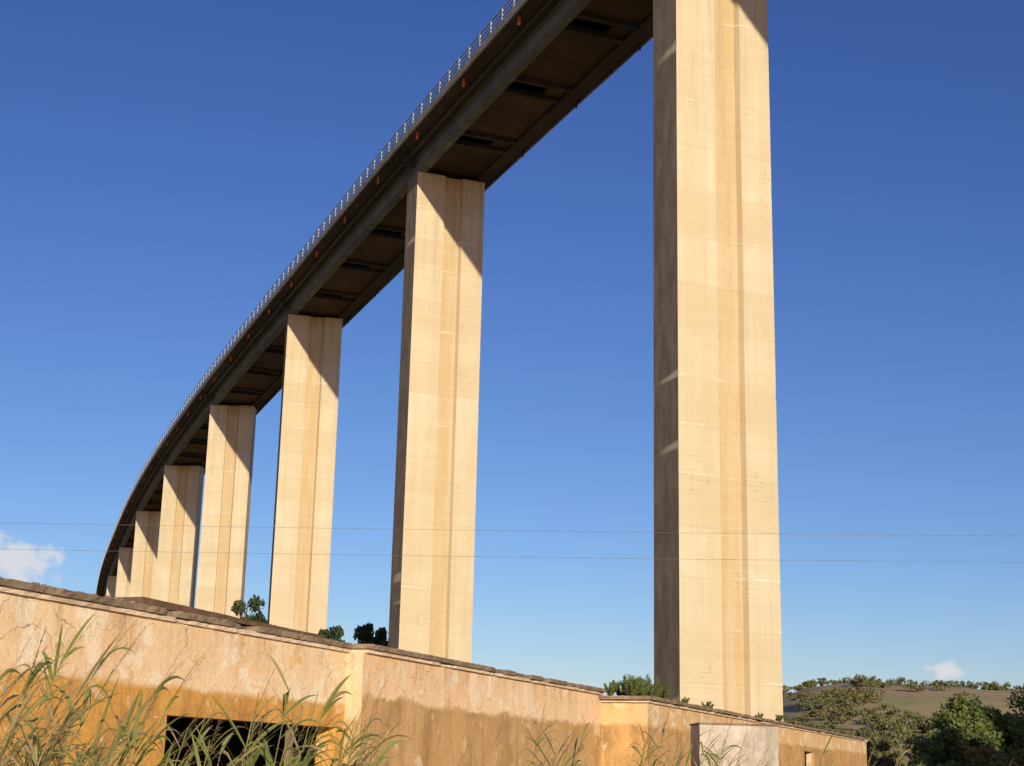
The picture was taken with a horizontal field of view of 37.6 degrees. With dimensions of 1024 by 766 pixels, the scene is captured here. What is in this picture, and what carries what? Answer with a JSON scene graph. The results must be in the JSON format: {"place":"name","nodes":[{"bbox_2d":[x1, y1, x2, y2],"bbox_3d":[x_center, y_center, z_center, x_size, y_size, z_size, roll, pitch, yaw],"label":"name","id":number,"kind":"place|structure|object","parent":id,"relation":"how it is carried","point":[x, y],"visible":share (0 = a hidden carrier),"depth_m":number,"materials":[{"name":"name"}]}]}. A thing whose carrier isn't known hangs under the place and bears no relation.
{"place":"outdoors","nodes":[
{"label":"outdoors","id":0,"kind":"place"},
{"bbox_2d":[0,0,1023,695],"label":"sky","id":1,"kind":"structure","parent":0,"point":[164,163],"materials":[{"name":"blue"}]},
{"bbox_2d":[598,696,869,740],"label":"roof slab","id":2,"kind":"structure","parent":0,"point":[659,699],"depth_m":34.31,"materials":[{"name":"brown concrete"}]},
{"bbox_2d":[604,674,820,728],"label":"roof weeds","id":3,"kind":"object","parent":2,"relation":"on","point":[632,686],"visible":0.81,"depth_m":30.11,"materials":[{"name":"green plant"}]},
{"bbox_2d":[783,683,1023,764],"bbox_3d":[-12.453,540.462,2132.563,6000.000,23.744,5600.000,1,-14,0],"label":"ground","id":4,"kind":"structure","parent":0,"point":[928,701],"depth_m":263.89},
{"bbox_2d":[0,592,173,765],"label":"wall","id":5,"kind":"structure","parent":4,"relation":"on","point":[143,668],"depth_m":14.80,"materials":[{"name":"beige paint"}]},
{"bbox_2d":[0,578,351,647],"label":"roof slab","id":6,"kind":"structure","parent":5,"relation":"on","point":[27,586],"depth_m":15.84,"materials":[{"name":"brown concrete"}]},
{"bbox_2d":[0,577,134,602],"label":"roof rubble","id":7,"kind":"object","parent":6,"relation":"on","point":[108,596],"visible":0.12,"depth_m":15.11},
{"bbox_2d":[110,597,322,637],"bbox_3d":[-4.559,2.867,18.061,3.024,0.084,4.050,-4,-15,20],"label":"roof felt upstand","id":8,"kind":"object","parent":6,"relation":"on","point":[169,606],"visible":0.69,"depth_m":16.72,"materials":[{"name":"brown"}]},
{"bbox_2d":[0,586,351,652],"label":"eave","id":9,"kind":"object","parent":5,"relation":"on","point":[26,593],"visible":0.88,"depth_m":15.94,"materials":[{"name":"beige concrete"}]},
{"bbox_2d":[167,622,339,726],"bbox_3d":[-3.106,3.548,17.959,0.280,0.980,3.920,-4,-15,20],"label":"wall above window","id":10,"kind":"structure","parent":5,"relation":"attached to","point":[229,662],"depth_m":17.57,"materials":[{"name":"beige paint"}]},
{"bbox_2d":[0,613,230,765],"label":"reed clump","id":11,"kind":"object","parent":4,"relation":"on","point":[50,755],"visible":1,"depth_m":5.84,"materials":[{"name":"green plant"}]},
{"bbox_2d":[164,716,169,762],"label":"back wall","id":12,"kind":"structure","parent":4,"relation":"on","point":[166,740],"depth_m":26.36,"materials":[{"name":"paint"}]},
{"bbox_2d":[164,740,246,765],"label":"reed clump","id":13,"kind":"object","parent":4,"relation":"on","point":[167,759],"visible":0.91,"depth_m":5.42,"materials":[{"name":"green plant"}]},
{"bbox_2d":[230,594,270,624],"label":"oak tree","id":14,"kind":"object","parent":4,"relation":"on","point":[255,603],"visible":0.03,"depth_m":119.36,"materials":[{"name":"green plant"}]},
{"bbox_2d":[142,653,411,765],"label":"reed clump","id":15,"kind":"object","parent":4,"relation":"on","point":[305,761],"visible":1,"depth_m":6.03,"materials":[{"name":"green plant"}]},
{"bbox_2d":[318,625,343,641],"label":"oak tree","id":16,"kind":"object","parent":4,"relation":"on","point":[336,632],"visible":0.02,"depth_m":129.97,"materials":[{"name":"green plant"}]},
{"bbox_2d":[315,651,347,765],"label":"wall beside window","id":17,"kind":"structure","parent":4,"relation":"on","point":[332,747],"depth_m":19.63,"materials":[{"name":"orange paint"}]},
{"bbox_2d":[342,653,363,765],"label":"return wall","id":18,"kind":"structure","parent":4,"relation":"on","point":[354,680],"depth_m":19.82,"materials":[{"name":"beige paint"}]},
{"bbox_2d":[335,622,387,646],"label":"oak tree","id":19,"kind":"object","parent":4,"relation":"on","point":[364,634],"visible":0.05,"depth_m":129.36,"materials":[{"name":"green plant"}]},
{"bbox_2d":[96,0,782,721],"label":"highway viaduct","id":20,"kind":"object","parent":4,"relation":"on","point":[526,78],"visible":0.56,"depth_m":108.83,"materials":[{"name":"concrete"}]},
{"bbox_2d":[359,653,601,765],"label":"wall","id":21,"kind":"structure","parent":4,"relation":"on","point":[451,716],"depth_m":23.07,"materials":[{"name":"paint"}]},
{"bbox_2d":[349,644,605,692],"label":"roof slab","id":22,"kind":"structure","parent":21,"relation":"on","point":[441,660],"depth_m":22.86,"materials":[{"name":"brown concrete"}]},
{"bbox_2d":[352,649,603,694],"bbox_3d":[-3.080,5.047,25.835,6.495,0.051,10.500,-4,-15,20],"label":"eave","id":23,"kind":"object","parent":21,"relation":"on","point":[397,656],"visible":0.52,"depth_m":23.08,"materials":[{"name":"beige concrete"}]},
{"bbox_2d":[20,523,979,561],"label":"overhead power line","id":24,"kind":"object","parent":4,"relation":"on","point":[497,530],"visible":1,"depth_m":50.41,"materials":[{"name":"metal"}]},
{"bbox_2d":[519,701,598,765],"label":"reed clump","id":25,"kind":"object","parent":4,"relation":"on","point":[571,758],"visible":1,"depth_m":9.67,"materials":[{"name":"green plant"}]},
{"bbox_2d":[601,702,651,765],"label":"return wall","id":26,"kind":"structure","parent":4,"relation":"on","point":[619,732],"depth_m":29.13,"materials":[{"name":"orange paint"}]},
{"bbox_2d":[626,701,767,765],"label":"reed clump","id":27,"kind":"object","parent":4,"relation":"on","point":[709,762],"visible":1,"depth_m":11.39,"materials":[{"name":"green plant"}]},
{"bbox_2d":[652,704,804,765],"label":"wall","id":28,"kind":"structure","parent":4,"relation":"on","point":[791,752],"depth_m":31.66,"materials":[{"name":"beige paint"}]},
{"bbox_2d":[600,699,867,741],"bbox_3d":[4.543,10.061,44.043,7.428,0.058,30.380,-4,-15,20],"label":"eave","id":29,"kind":"object","parent":28,"relation":"on","point":[676,706],"visible":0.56,"depth_m":33.40,"materials":[{"name":"beige concrete"}]},
{"bbox_2d":[805,733,865,765],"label":"wall","id":30,"kind":"structure","parent":4,"relation":"on","point":[850,752],"depth_m":50.15,"materials":[{"name":"beige paint"}]},
{"bbox_2d":[804,731,813,751],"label":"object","id":31,"kind":"structure","parent":30,"relation":"attached to","point":[808,743],"depth_m":45.20,"materials":[{"name":"orange paint"}]},
{"bbox_2d":[762,721,922,765],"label":"reed clump","id":32,"kind":"object","parent":4,"relation":"on","point":[897,763],"visible":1,"depth_m":12.10,"materials":[{"name":"green plant"}]},
{"bbox_2d":[867,756,884,765],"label":"autumn tree","id":33,"kind":"object","parent":4,"relation":"on","point":[871,762],"visible":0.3,"depth_m":86.33,"materials":[{"name":"green plant"}]},
{"bbox_2d":[866,740,903,765],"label":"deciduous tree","id":34,"kind":"object","parent":4,"relation":"on","point":[890,759],"visible":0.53,"depth_m":92.90,"materials":[{"name":"green plant"}]},
{"bbox_2d":[782,674,1023,765],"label":"hillside trees","id":35,"kind":"object","parent":4,"relation":"on","point":[896,729],"visible":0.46,"depth_m":241.53,"materials":[{"name":"green plant"}]},
{"bbox_2d":[913,753,960,765],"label":"deciduous tree","id":36,"kind":"object","parent":4,"relation":"on","point":[926,759],"visible":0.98,"depth_m":78.34,"materials":[{"name":"green plant"}]},
{"bbox_2d":[905,726,998,765],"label":"deciduous tree","id":37,"kind":"object","parent":4,"relation":"on","point":[935,748],"visible":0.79,"depth_m":85.07,"materials":[{"name":"green plant"}]},
{"bbox_2d":[929,691,1023,756],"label":"deciduous tree","id":38,"kind":"object","parent":4,"relation":"on","point":[960,713],"visible":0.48,"depth_m":88.61,"materials":[{"name":"green plant"}]},
{"bbox_2d":[956,743,1023,765],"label":"autumn tree","id":39,"kind":"object","parent":4,"relation":"on","point":[985,755],"visible":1,"depth_m":76.84,"materials":[{"name":"green plant"}]},
{"bbox_2d":[1004,691,1023,749],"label":"deciduous tree","id":40,"kind":"object","parent":4,"relation":"on","point":[1019,701],"visible":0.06,"depth_m":94.49,"materials":[{"name":"green plant"}]},
{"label":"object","id":41,"kind":"object","parent":4,"relation":"on","visible":0},
{"bbox_2d":[806,752,811,765],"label":"window frame","id":42,"kind":"object","parent":41,"relation":"on","point":[808,757],"visible":1,"depth_m":45.78,"materials":[{"name":"beige concrete"}]},
{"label":"floor slab","id":43,"kind":"object","parent":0,"visible":0},
{"bbox_2d":[167,717,316,765],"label":"partition wall","id":44,"kind":"structure","parent":43,"relation":"on","point":[235,746],"depth_m":25.94,"materials":[{"name":"paint"}]},
{"bbox_3d":[2.977,6.767,19.960,1.217,0.300,0.920,2,-14,-3],"label":"plinth","id":45,"kind":"object","parent":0,"visible":0},
{"bbox_2d":[690,725,778,765],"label":"shaft","id":46,"kind":"object","parent":45,"relation":"on","point":[759,741],"visible":0.89,"depth_m":20.11,"materials":[{"name":"concrete"}]},
{"bbox_2d":[690,722,778,726],"bbox_3d":[3.025,4.669,20.501,1.084,0.027,0.726,2,-14,-3],"label":"cap","id":47,"kind":"object","parent":46,"relation":"on","point":[733,724],"visible":0.79,"depth_m":20.16,"materials":[{"name":"concrete"}]},
{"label":"wall below window","id":48,"kind":"object","parent":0,"visible":0},
{"bbox_2d":[283,726,293,765],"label":"window mullion","id":49,"kind":"structure","parent":48,"relation":"on","point":[287,735],"depth_m":18.69,"materials":[{"name":"brown wood"}]}
]}

